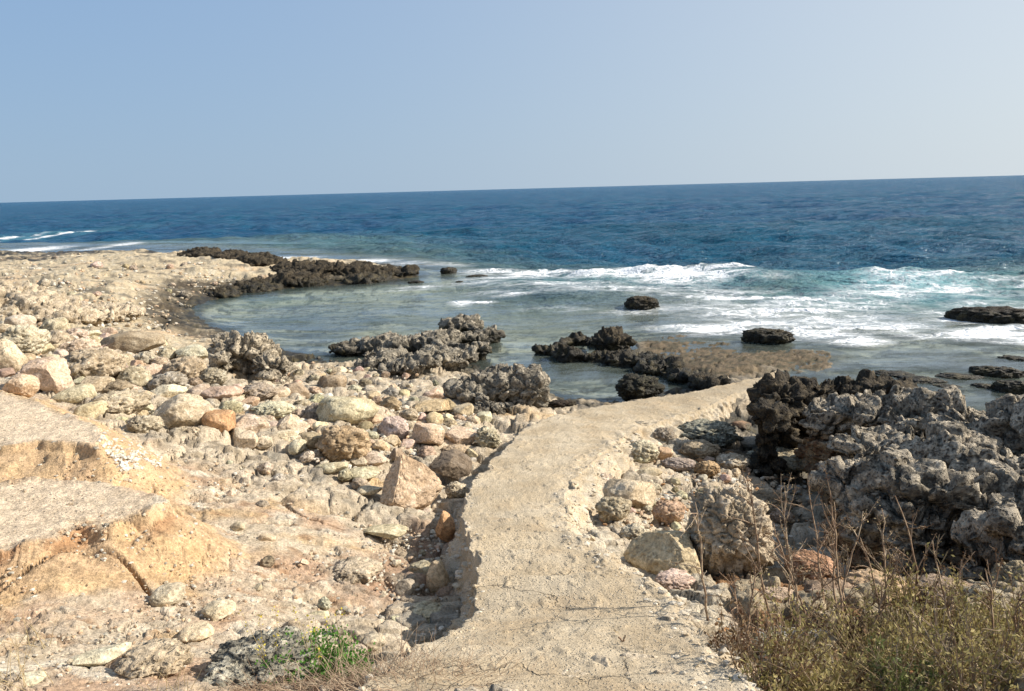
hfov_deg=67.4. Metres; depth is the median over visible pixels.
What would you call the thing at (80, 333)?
rock
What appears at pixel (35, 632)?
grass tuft
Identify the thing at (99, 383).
boulder
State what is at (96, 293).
rock
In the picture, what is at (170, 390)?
boulder
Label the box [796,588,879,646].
shrub
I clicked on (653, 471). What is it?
boulder
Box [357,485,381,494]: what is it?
boulder
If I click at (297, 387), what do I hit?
rock
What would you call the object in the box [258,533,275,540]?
rock
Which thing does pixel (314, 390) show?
rock
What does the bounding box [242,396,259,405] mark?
rock
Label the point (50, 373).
boulder
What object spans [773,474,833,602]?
dry stalk
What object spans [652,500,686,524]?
boulder
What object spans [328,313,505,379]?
rock outcrop
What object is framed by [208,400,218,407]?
rock
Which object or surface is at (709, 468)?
boulder
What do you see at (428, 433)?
boulder
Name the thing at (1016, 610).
dry stalk
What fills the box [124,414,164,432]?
boulder
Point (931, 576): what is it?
boulder
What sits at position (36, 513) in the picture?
ground
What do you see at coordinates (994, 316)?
sea rock
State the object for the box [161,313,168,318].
rock
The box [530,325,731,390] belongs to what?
rock outcrop
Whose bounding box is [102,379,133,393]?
rock
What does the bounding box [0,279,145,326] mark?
rock outcrop
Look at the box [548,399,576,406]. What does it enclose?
boulder
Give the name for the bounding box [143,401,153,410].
rock
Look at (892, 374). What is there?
pool rock
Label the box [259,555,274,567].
rock
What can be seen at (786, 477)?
rubble
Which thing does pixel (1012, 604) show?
shrub
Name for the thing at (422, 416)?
rock
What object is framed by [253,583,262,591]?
rock
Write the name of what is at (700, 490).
boulder
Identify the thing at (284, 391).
rock
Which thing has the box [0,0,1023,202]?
sky
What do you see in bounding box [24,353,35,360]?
rock
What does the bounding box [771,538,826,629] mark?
dry stalk
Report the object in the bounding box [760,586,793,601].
boulder
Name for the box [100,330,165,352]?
boulder
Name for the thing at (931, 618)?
grass tuft
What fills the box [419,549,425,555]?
rock
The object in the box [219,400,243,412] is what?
rock
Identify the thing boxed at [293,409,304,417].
rock
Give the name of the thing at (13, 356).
boulder
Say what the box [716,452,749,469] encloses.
boulder
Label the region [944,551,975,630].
dry stalk
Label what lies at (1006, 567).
boulder
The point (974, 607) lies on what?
shrub
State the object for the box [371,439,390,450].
rock
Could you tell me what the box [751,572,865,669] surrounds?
shrub
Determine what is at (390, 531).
boulder
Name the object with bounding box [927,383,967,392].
pool rock
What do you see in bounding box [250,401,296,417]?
boulder
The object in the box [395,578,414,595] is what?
boulder
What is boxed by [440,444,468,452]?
boulder
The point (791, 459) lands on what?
boulder
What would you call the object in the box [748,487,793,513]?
boulder
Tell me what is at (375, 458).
boulder
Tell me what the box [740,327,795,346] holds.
sea rock
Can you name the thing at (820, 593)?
dry stalk
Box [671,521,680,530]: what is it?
rock
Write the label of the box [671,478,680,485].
rock
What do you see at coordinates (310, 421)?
rock
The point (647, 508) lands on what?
rock
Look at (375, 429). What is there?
rubble
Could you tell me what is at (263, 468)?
rock
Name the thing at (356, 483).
rock
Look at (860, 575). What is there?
boulder
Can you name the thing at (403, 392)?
rock
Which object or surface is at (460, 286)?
sea rock
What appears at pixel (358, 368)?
rock
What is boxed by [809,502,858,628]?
dry stalk
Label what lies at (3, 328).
rock
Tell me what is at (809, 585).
boulder
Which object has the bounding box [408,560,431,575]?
boulder
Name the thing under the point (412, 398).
rock
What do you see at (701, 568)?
dry stalk
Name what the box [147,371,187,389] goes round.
boulder
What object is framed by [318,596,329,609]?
rock
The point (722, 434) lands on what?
boulder
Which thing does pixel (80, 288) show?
rubble
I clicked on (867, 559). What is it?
dry stalk
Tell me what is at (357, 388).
rock
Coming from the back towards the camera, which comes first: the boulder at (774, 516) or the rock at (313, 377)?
the rock at (313, 377)
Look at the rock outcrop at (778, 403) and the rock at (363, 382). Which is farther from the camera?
the rock at (363, 382)
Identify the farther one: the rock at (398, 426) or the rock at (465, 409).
the rock at (465, 409)
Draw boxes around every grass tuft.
[0,615,52,690]
[5,606,57,648]
[130,656,203,690]
[584,581,1023,690]
[794,581,1023,651]
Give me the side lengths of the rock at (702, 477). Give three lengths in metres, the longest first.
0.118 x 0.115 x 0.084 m
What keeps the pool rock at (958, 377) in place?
on the ground
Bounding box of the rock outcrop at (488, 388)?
[443,363,550,414]
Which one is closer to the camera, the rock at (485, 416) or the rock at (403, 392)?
the rock at (485, 416)
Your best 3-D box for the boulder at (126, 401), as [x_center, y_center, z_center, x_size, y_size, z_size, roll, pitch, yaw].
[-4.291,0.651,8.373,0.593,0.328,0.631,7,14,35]
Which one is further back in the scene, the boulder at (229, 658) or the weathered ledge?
the weathered ledge
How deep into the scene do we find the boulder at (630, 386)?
12.79 m
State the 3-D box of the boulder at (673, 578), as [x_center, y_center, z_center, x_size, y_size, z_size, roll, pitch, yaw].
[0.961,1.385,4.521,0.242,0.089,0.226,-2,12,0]
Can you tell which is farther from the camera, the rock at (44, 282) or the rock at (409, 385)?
the rock at (44, 282)
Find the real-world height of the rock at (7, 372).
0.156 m
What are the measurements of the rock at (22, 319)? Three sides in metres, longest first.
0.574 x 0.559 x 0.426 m
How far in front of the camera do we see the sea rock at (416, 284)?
30.56 m
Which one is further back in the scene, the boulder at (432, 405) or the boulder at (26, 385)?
the boulder at (432, 405)
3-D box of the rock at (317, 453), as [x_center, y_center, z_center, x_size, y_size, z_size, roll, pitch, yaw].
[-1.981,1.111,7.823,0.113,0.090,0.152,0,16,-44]
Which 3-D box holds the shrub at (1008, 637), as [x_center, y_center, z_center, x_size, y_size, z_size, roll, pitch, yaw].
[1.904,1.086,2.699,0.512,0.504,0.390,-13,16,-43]
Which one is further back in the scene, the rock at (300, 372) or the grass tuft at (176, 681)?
the rock at (300, 372)
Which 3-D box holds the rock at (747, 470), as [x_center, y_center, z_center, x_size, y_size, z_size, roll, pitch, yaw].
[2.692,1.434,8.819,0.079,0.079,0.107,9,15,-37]
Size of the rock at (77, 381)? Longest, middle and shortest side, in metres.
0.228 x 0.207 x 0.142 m
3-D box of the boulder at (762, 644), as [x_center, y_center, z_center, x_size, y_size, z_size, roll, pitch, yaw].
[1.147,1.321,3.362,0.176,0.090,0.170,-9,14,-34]
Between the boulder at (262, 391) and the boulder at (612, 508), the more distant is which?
the boulder at (262, 391)
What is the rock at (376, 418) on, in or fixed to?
on the ground
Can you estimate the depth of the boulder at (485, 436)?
9.14 m
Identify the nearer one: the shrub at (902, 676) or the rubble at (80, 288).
the shrub at (902, 676)
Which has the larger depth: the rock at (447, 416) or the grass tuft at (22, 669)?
the rock at (447, 416)
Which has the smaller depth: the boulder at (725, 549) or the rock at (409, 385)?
the boulder at (725, 549)
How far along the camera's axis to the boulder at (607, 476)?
7.34 m
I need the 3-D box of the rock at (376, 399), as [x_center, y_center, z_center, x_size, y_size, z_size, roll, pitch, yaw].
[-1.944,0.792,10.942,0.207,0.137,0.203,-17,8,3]
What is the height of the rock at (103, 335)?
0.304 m
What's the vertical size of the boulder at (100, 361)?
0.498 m
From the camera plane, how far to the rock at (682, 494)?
7.40 m
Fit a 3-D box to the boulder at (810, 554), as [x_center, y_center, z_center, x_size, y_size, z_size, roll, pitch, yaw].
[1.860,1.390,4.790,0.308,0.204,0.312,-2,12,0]
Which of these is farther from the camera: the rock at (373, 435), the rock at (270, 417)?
the rock at (270, 417)
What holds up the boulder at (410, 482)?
on the ground
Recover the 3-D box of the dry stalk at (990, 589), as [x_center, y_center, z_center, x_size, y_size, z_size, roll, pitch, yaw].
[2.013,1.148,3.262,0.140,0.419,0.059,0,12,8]
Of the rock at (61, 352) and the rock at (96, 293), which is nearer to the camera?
the rock at (61, 352)
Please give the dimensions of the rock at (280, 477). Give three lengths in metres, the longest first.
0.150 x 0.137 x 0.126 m
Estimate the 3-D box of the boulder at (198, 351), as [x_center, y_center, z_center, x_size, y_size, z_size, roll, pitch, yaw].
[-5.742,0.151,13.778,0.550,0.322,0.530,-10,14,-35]
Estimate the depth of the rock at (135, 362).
11.93 m
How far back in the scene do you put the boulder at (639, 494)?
6.70 m
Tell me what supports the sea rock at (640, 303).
on the ground
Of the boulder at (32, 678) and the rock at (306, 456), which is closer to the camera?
the boulder at (32, 678)
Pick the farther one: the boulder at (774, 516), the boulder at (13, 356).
the boulder at (13, 356)
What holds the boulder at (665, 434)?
on the ground
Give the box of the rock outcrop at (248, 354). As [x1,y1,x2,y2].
[208,330,298,384]
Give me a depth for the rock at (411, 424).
9.59 m
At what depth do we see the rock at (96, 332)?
15.72 m
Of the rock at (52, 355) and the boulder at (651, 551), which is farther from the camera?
the rock at (52, 355)
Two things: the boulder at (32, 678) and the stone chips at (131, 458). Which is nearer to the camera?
the boulder at (32, 678)
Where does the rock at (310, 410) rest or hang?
on the ground
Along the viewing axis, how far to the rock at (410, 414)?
10.00 m
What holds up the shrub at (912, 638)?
on the ground
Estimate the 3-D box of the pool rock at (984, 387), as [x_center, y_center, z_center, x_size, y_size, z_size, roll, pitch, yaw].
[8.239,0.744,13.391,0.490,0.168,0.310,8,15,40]
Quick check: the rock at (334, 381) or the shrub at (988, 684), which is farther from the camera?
the rock at (334, 381)
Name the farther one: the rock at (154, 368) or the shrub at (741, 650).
the rock at (154, 368)
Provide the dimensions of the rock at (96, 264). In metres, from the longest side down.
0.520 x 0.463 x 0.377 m
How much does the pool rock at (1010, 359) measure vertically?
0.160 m
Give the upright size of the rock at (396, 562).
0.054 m
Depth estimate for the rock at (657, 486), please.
7.47 m
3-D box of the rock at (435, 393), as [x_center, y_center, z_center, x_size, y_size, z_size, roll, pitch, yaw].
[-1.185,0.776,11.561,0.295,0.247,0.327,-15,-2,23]
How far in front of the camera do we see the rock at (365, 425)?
9.15 m
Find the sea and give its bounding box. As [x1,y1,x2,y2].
[0,175,1023,375]
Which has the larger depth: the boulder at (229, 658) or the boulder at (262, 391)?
the boulder at (262, 391)
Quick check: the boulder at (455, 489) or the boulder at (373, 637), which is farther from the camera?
the boulder at (455, 489)
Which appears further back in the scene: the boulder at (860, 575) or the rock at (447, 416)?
the rock at (447, 416)
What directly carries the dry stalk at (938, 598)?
on the ground
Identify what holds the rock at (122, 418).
on the ground
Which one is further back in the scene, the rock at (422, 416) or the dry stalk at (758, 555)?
the rock at (422, 416)
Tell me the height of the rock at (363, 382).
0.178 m
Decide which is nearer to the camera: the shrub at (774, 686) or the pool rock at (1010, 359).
the shrub at (774, 686)
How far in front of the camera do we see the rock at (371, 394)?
11.30 m
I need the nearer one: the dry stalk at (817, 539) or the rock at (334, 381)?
the dry stalk at (817, 539)
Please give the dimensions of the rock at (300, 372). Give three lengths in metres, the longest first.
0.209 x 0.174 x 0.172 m
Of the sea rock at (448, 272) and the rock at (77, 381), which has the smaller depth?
the rock at (77, 381)
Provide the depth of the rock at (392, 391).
11.51 m
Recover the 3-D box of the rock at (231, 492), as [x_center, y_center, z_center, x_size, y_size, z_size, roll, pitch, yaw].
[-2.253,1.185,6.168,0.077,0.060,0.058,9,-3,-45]
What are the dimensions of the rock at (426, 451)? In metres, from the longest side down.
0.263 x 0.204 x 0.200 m
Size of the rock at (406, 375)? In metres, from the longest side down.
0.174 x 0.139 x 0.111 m
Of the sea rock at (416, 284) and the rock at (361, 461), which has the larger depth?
the sea rock at (416, 284)
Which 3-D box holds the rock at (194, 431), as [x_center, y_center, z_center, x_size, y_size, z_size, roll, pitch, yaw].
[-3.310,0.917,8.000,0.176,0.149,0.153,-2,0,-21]
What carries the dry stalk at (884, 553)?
on the ground
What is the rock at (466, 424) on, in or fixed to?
on the ground
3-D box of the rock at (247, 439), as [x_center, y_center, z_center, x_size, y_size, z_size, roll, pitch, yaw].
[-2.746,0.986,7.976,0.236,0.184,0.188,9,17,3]
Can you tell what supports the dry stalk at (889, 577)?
on the ground
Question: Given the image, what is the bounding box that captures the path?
[357,370,776,690]
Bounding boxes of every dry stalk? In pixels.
[664,502,728,620]
[719,465,781,631]
[719,570,752,653]
[740,561,766,636]
[757,523,810,626]
[759,472,804,610]
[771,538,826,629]
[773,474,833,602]
[786,557,844,641]
[807,463,846,646]
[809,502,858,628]
[822,521,855,614]
[832,497,879,635]
[851,538,894,635]
[861,505,899,627]
[864,551,904,646]
[882,496,945,621]
[887,547,917,632]
[916,562,946,635]
[929,533,961,646]
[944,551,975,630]
[968,568,1002,646]
[973,544,1004,634]
[1005,591,1023,669]
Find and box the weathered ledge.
[794,384,1023,581]
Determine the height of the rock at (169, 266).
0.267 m
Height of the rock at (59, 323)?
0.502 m
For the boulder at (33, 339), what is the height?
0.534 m
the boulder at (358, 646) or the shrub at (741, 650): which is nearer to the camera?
the shrub at (741, 650)
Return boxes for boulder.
[0,324,51,354]
[0,339,27,372]
[2,374,39,397]
[19,670,46,686]
[20,356,74,393]
[50,383,96,403]
[57,338,100,352]
[60,346,126,379]
[71,642,130,666]
[80,376,114,392]
[88,388,151,415]
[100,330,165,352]
[113,637,194,679]
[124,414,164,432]
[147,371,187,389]
[149,582,185,606]
[150,384,187,397]
[153,393,213,428]
[162,355,206,377]
[175,344,207,359]
[177,621,214,642]
[199,367,227,384]
[199,625,322,687]
[201,385,243,400]
[201,599,235,620]
[202,409,235,432]
[230,414,269,431]
[242,382,277,401]
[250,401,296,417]
[274,429,298,441]
[277,414,309,433]
[300,432,320,448]
[309,611,329,616]
[314,424,371,461]
[314,462,347,473]
[316,396,378,424]
[329,556,383,583]
[340,642,367,658]
[350,466,379,479]
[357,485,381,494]
[363,452,387,465]
[363,524,407,539]
[363,633,385,649]
[380,454,441,509]
[382,639,409,651]
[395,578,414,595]
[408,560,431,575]
[410,601,441,622]
[412,399,449,411]
[412,423,444,445]
[426,559,450,593]
[429,449,471,480]
[435,510,454,541]
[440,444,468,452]
[444,426,476,445]
[445,481,467,498]
[474,425,501,448]
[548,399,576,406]
[594,496,631,522]
[600,473,614,480]
[602,478,655,508]
[615,373,665,401]
[619,522,647,539]
[623,530,700,574]
[629,439,659,461]
[633,455,650,463]
[635,421,648,425]
[637,467,662,475]
[652,427,674,441]
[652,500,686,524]
[655,568,695,590]
[658,447,672,459]
[660,457,695,471]
[676,418,744,448]
[678,439,720,458]
[685,486,777,580]
[693,460,720,477]
[694,486,722,496]
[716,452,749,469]
[731,421,751,429]
[740,436,755,448]
[746,446,805,473]
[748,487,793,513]
[752,632,788,654]
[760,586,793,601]
[766,508,793,522]
[784,549,835,581]
[803,578,856,592]
[846,568,909,603]
[909,573,972,607]
[959,585,1013,604]
[989,560,1023,582]
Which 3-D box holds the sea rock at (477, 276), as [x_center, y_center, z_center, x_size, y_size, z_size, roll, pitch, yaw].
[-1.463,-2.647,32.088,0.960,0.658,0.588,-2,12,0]
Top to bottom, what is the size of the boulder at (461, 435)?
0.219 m
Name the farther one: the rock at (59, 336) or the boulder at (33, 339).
the rock at (59, 336)
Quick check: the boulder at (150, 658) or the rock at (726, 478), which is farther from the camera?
the rock at (726, 478)
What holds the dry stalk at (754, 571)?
on the ground
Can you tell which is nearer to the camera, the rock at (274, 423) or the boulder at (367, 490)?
the boulder at (367, 490)
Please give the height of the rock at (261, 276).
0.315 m
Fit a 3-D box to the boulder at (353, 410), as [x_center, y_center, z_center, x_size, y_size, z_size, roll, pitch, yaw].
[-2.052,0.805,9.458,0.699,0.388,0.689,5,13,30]
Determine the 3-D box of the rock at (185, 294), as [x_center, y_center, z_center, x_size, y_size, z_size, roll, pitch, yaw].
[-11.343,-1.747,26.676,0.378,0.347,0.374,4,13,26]
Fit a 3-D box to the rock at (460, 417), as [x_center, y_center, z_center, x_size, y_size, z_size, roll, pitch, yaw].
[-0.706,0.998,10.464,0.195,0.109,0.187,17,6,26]
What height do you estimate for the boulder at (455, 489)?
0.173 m
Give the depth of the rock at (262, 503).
5.94 m
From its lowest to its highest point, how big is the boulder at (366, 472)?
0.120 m
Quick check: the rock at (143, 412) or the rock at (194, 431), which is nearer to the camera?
the rock at (194, 431)
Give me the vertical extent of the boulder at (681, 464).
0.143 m
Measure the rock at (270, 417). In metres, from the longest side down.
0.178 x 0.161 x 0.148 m
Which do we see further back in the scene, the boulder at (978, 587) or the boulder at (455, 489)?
the boulder at (455, 489)
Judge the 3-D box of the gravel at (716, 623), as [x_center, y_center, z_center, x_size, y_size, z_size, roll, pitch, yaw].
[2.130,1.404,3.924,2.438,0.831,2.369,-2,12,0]
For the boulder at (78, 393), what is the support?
on the ground
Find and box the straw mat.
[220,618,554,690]
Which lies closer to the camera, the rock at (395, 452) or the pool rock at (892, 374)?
the rock at (395, 452)
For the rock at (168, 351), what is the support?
on the ground
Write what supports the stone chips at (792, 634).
on the ground
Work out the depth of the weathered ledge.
6.35 m
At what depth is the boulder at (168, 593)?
3.96 m
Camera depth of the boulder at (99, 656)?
3.18 m
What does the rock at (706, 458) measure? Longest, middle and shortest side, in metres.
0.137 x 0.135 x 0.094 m
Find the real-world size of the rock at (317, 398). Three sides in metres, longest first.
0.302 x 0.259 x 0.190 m
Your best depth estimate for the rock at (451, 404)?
10.91 m
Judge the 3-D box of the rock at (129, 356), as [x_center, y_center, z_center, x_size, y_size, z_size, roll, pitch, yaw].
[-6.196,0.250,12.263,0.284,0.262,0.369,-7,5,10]
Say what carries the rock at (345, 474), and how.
on the ground
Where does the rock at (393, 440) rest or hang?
on the ground
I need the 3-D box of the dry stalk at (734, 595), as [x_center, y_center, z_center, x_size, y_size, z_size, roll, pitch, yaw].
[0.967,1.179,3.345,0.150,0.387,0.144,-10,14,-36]
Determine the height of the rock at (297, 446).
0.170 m
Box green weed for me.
[238,604,377,686]
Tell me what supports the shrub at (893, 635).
on the ground
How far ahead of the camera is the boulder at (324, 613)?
4.17 m
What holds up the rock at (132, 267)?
on the ground
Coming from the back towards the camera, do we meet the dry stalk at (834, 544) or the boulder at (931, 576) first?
the boulder at (931, 576)
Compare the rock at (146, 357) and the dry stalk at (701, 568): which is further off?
the rock at (146, 357)
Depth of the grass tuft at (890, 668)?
3.00 m
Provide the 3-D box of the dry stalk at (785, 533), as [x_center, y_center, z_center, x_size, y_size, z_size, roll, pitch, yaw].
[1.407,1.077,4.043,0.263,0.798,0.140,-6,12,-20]
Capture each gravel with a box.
[0,414,389,687]
[334,501,457,643]
[696,576,1019,690]
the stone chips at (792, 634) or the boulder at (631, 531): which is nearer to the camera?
the stone chips at (792, 634)
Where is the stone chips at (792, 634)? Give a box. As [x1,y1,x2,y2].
[755,626,831,685]
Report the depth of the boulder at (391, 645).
3.60 m
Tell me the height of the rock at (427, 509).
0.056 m
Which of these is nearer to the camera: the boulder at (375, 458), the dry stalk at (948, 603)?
the dry stalk at (948, 603)
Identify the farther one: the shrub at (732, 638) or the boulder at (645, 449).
the boulder at (645, 449)
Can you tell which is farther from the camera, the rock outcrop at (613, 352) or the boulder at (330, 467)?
the rock outcrop at (613, 352)
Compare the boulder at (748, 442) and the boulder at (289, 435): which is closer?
the boulder at (289, 435)
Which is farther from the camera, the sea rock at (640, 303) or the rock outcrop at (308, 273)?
the rock outcrop at (308, 273)
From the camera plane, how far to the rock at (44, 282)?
24.57 m
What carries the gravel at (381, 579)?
on the ground
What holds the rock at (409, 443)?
on the ground
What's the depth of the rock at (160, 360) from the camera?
12.59 m
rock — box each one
[0,324,11,333]
[0,367,15,377]
[4,314,36,325]
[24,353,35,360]
[37,278,50,286]
[39,317,71,330]
[41,343,54,353]
[45,354,59,356]
[49,329,73,343]
[53,349,68,356]
[66,328,89,337]
[73,376,84,384]
[73,400,107,419]
[88,330,101,335]
[89,335,102,341]
[90,261,102,267]
[93,291,101,295]
[99,333,110,337]
[100,327,117,333]
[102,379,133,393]
[115,365,151,387]
[115,416,128,423]
[123,353,134,365]
[129,265,137,269]
[130,360,144,365]
[134,351,154,363]
[138,410,148,415]
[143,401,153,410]
[144,363,162,374]
[149,357,167,365]
[157,345,177,360]
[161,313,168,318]
[166,264,173,268]
[177,426,186,430]
[179,290,191,298]
[186,427,200,437]
[187,384,209,395]
[188,377,202,385]
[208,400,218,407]
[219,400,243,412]
[226,489,235,495]
[230,521,244,530]
[233,383,244,387]
[235,430,258,448]
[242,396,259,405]
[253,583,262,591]
[256,434,273,449]
[256,462,273,474]
[256,500,269,506]
[257,274,267,278]
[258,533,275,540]
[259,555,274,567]
[265,415,275,419]
[269,421,278,426]
[271,473,287,481]
[275,386,290,396]
[284,382,309,398]
[288,439,306,454]
[292,369,303,375]
[293,399,310,405]
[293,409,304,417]
[299,451,314,462]
[299,559,309,564]
[305,374,320,382]
[305,403,318,420]
[305,419,316,428]
[308,386,321,393]
[308,393,323,402]
[312,421,327,430]
[313,449,323,457]
[317,375,346,387]
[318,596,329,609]
[331,366,347,373]
[337,468,352,481]
[347,384,361,391]
[350,456,367,466]
[351,477,367,488]
[353,366,363,371]
[358,378,371,386]
[359,421,372,430]
[364,390,380,398]
[366,431,378,438]
[367,414,383,422]
[371,396,382,404]
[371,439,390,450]
[378,416,408,440]
[379,396,401,410]
[381,371,389,377]
[382,387,398,396]
[384,434,400,445]
[388,448,406,459]
[391,559,400,566]
[399,389,409,396]
[399,408,417,420]
[401,439,414,448]
[402,373,410,378]
[405,383,412,387]
[406,421,414,427]
[408,280,423,288]
[408,397,419,401]
[417,413,425,420]
[417,446,436,457]
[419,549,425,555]
[423,388,444,398]
[423,507,431,511]
[426,411,443,423]
[432,380,438,385]
[440,267,456,278]
[443,413,454,422]
[443,419,456,426]
[446,398,455,413]
[452,403,473,415]
[454,414,465,420]
[455,281,463,293]
[461,422,471,427]
[465,274,487,284]
[465,448,477,457]
[466,415,480,423]
[476,411,491,422]
[624,295,659,324]
[641,505,651,512]
[653,483,661,492]
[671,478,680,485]
[671,487,678,492]
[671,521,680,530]
[676,490,687,499]
[697,474,707,482]
[703,456,714,460]
[720,474,730,482]
[731,468,740,476]
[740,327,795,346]
[744,467,750,473]
[874,370,913,378]
[894,375,948,386]
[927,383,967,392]
[934,372,985,382]
[944,306,1023,330]
[968,365,1023,380]
[968,383,994,392]
[991,380,1023,395]
[995,355,1023,364]
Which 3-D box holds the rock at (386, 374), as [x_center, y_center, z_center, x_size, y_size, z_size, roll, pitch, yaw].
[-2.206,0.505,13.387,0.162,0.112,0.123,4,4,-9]
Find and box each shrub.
[700,587,840,690]
[705,617,762,666]
[729,630,833,690]
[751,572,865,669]
[775,629,896,690]
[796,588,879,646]
[808,570,933,674]
[850,542,976,647]
[865,633,958,690]
[882,567,1010,683]
[896,590,1023,690]
[906,568,1021,641]
[943,562,1023,669]
[974,564,1023,685]
[982,568,1023,633]
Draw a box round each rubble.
[0,251,473,404]
[0,321,478,480]
[358,431,763,690]
[599,451,817,576]
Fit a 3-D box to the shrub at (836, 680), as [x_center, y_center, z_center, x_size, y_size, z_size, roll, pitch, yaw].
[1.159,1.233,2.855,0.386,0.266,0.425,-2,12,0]
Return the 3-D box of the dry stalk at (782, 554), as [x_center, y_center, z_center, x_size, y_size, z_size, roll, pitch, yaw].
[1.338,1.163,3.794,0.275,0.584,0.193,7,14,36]
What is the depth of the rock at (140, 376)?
10.47 m
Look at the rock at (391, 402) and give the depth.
10.58 m
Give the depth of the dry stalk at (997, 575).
3.40 m
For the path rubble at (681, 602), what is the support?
on the path
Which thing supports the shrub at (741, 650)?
on the ground
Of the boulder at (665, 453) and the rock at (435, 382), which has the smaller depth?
the boulder at (665, 453)
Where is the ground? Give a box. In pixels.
[0,243,1023,690]
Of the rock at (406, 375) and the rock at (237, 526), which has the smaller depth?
the rock at (237, 526)
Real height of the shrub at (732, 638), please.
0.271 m
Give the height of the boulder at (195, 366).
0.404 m
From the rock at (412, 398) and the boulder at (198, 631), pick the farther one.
the rock at (412, 398)
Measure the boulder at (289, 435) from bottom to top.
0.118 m
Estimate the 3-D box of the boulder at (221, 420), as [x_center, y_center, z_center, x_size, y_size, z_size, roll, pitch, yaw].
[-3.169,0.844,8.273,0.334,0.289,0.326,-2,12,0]
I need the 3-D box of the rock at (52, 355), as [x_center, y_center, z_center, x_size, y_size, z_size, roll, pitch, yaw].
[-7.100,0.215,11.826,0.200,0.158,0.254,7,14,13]
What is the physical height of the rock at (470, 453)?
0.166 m
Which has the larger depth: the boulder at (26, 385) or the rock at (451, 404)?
the rock at (451, 404)
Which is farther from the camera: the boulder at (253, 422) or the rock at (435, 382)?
the rock at (435, 382)
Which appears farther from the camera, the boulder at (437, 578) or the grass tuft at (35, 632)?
the boulder at (437, 578)
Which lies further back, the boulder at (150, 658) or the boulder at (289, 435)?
the boulder at (289, 435)
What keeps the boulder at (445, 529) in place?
on the ground
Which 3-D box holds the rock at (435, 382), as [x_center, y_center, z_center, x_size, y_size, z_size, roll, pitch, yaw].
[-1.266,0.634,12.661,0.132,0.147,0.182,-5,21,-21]
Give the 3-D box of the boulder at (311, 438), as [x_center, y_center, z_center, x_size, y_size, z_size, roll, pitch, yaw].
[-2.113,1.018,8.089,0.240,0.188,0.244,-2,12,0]
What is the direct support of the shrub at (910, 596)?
on the ground
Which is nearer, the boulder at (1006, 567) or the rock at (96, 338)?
the boulder at (1006, 567)
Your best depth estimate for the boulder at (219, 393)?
10.01 m
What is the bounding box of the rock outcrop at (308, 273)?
[177,246,419,298]
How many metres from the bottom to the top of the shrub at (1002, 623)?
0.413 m
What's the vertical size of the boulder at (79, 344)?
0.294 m
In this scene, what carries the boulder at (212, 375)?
on the ground
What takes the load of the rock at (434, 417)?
on the ground
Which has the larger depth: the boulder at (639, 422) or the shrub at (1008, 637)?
the boulder at (639, 422)
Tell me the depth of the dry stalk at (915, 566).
3.58 m
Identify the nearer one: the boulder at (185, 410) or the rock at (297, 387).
the boulder at (185, 410)
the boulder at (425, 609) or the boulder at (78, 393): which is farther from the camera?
the boulder at (78, 393)
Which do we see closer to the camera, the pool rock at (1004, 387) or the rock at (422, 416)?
the rock at (422, 416)
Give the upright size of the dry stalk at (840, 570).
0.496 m
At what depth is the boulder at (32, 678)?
2.89 m
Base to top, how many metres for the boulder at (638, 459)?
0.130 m
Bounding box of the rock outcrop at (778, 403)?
[746,369,917,481]
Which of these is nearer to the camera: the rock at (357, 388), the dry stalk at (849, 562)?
the dry stalk at (849, 562)
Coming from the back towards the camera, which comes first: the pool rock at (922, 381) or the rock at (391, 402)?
the pool rock at (922, 381)
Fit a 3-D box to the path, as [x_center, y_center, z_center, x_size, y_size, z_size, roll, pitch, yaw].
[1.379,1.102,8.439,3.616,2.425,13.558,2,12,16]
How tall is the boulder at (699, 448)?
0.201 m
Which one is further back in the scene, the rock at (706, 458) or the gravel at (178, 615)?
the rock at (706, 458)
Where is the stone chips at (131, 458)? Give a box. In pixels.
[97,428,162,470]
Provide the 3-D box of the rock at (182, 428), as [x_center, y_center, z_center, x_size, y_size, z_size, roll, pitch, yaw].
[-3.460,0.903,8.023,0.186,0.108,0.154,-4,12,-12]
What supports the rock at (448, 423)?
on the ground
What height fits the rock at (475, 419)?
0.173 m
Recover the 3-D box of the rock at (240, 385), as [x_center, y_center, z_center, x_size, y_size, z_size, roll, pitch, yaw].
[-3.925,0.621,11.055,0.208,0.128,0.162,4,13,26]
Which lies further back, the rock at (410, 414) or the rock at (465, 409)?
the rock at (465, 409)
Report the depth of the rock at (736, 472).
8.55 m
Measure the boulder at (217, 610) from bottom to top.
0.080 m
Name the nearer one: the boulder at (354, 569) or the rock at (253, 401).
the boulder at (354, 569)
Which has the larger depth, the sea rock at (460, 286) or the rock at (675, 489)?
the sea rock at (460, 286)
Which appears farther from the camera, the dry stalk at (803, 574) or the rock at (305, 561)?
the rock at (305, 561)
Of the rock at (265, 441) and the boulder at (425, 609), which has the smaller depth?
the boulder at (425, 609)
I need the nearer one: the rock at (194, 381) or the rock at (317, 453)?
the rock at (317, 453)
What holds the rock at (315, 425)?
on the ground
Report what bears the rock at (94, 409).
on the ground
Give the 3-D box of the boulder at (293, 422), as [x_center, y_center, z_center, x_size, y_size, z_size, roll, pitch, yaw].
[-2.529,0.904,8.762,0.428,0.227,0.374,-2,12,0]
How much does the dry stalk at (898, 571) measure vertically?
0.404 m
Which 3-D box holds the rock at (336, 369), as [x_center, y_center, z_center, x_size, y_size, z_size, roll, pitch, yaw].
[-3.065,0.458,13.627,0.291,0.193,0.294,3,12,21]
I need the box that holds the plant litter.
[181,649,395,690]
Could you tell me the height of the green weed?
0.372 m

